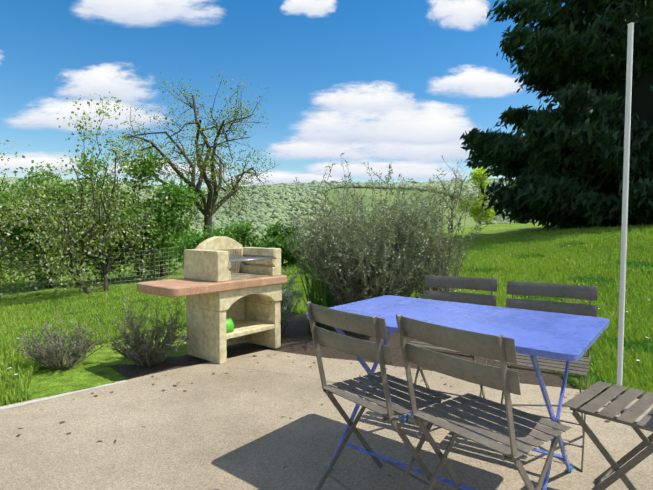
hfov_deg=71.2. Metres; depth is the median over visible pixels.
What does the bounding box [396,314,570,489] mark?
chair
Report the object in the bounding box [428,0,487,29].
cloud
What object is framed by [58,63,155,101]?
cloud
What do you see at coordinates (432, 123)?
cloud
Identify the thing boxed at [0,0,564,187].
sky
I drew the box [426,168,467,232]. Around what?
small fruit tree
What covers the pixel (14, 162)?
cloud
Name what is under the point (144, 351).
lavender bush
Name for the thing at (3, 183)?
hedge tree
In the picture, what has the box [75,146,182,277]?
hedge tree
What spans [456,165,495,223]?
yellow-green tree
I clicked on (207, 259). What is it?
barbecue firebox
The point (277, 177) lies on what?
cloud
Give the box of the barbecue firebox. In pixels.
[184,236,280,281]
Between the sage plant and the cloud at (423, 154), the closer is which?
the sage plant
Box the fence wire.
[0,246,183,299]
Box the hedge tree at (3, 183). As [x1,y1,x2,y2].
[0,178,19,287]
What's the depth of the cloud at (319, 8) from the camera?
3168.08 m
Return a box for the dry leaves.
[16,354,620,476]
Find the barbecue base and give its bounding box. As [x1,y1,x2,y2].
[186,284,281,363]
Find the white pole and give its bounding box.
[608,23,633,409]
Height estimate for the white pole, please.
2.424 m
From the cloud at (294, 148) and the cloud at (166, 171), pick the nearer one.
the cloud at (294, 148)
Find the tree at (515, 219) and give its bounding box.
[505,180,526,223]
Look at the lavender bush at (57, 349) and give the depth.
3.81 m
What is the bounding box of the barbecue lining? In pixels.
[221,249,270,280]
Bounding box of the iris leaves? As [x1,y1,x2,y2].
[294,255,339,335]
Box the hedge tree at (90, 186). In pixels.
[48,144,130,281]
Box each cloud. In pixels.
[0,152,86,174]
[7,98,164,130]
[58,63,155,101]
[73,0,222,25]
[102,159,226,178]
[225,171,347,184]
[269,136,369,170]
[281,0,335,16]
[295,101,475,145]
[307,153,468,179]
[312,82,435,111]
[337,121,479,163]
[419,65,523,106]
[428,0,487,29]
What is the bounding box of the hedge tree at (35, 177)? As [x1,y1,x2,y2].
[0,155,79,283]
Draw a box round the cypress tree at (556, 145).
[460,0,652,229]
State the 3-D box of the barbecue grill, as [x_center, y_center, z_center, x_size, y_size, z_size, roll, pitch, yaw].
[-0.799,0.125,4.216,0.430,0.009,0.544,2,3,40]
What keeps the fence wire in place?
on the terrain ground at (94, 369)
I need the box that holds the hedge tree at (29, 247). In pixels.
[0,168,95,288]
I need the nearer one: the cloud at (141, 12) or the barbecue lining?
the barbecue lining
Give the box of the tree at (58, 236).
[0,92,181,298]
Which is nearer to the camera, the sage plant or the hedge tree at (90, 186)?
the sage plant
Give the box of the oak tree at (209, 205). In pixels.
[100,70,282,234]
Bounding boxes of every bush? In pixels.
[15,306,108,369]
[103,295,188,366]
[169,224,227,259]
[217,219,270,247]
[249,221,313,265]
[280,153,464,306]
[376,156,501,298]
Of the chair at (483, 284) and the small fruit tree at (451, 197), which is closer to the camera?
the chair at (483, 284)
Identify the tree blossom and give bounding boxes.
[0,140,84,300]
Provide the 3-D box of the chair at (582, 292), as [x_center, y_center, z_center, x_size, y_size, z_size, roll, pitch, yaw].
[1.157,0.641,2.424,0.460,0.849,0.449,1,2,33]
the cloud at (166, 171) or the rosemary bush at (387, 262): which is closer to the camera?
the rosemary bush at (387, 262)
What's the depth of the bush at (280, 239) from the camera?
14.78 m
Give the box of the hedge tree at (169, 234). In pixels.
[97,173,206,278]
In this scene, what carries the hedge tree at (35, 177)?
on the terrain ground at (94, 369)
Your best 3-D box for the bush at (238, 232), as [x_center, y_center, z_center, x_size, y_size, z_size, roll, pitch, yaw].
[-2.689,0.120,14.704,2.294,1.915,2.439,0,2,-2]
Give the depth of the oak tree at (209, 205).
23.83 m
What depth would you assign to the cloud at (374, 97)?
4204.01 m
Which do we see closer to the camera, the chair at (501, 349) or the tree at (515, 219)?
the chair at (501, 349)
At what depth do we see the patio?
2.49 m
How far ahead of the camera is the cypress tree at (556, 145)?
13.46 m
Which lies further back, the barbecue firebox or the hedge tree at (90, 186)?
the hedge tree at (90, 186)
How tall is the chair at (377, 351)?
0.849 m
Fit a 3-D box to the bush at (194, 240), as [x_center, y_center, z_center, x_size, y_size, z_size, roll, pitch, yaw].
[-3.901,0.281,14.890,2.154,1.956,2.298,0,2,-2]
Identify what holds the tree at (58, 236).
on the terrain ground at (94, 369)
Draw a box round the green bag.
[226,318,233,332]
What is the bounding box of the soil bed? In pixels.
[108,314,575,388]
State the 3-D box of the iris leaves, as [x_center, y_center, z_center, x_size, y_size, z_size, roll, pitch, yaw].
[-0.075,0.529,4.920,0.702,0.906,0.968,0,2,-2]
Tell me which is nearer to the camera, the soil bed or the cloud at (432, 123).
the soil bed
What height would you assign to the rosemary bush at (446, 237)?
2.097 m
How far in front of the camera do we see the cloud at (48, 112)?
3618.70 m
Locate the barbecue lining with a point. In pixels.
(235, 270)
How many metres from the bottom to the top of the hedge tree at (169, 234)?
4.630 m
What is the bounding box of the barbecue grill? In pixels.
[229,256,276,261]
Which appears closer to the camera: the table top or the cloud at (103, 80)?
the table top
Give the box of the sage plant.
[280,267,304,335]
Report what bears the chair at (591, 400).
on the patio
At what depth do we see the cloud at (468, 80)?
4753.97 m
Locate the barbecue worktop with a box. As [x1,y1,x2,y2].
[137,275,286,297]
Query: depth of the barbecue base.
4.11 m
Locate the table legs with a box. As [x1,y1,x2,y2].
[325,327,572,489]
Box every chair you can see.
[306,301,451,489]
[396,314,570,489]
[406,274,497,424]
[494,280,597,471]
[562,381,652,489]
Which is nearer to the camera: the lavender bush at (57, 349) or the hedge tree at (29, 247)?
the lavender bush at (57, 349)
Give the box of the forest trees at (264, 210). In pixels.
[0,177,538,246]
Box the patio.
[0,350,652,489]
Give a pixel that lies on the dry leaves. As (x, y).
(18, 435)
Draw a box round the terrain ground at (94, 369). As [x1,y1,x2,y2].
[0,188,652,399]
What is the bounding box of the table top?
[307,295,609,360]

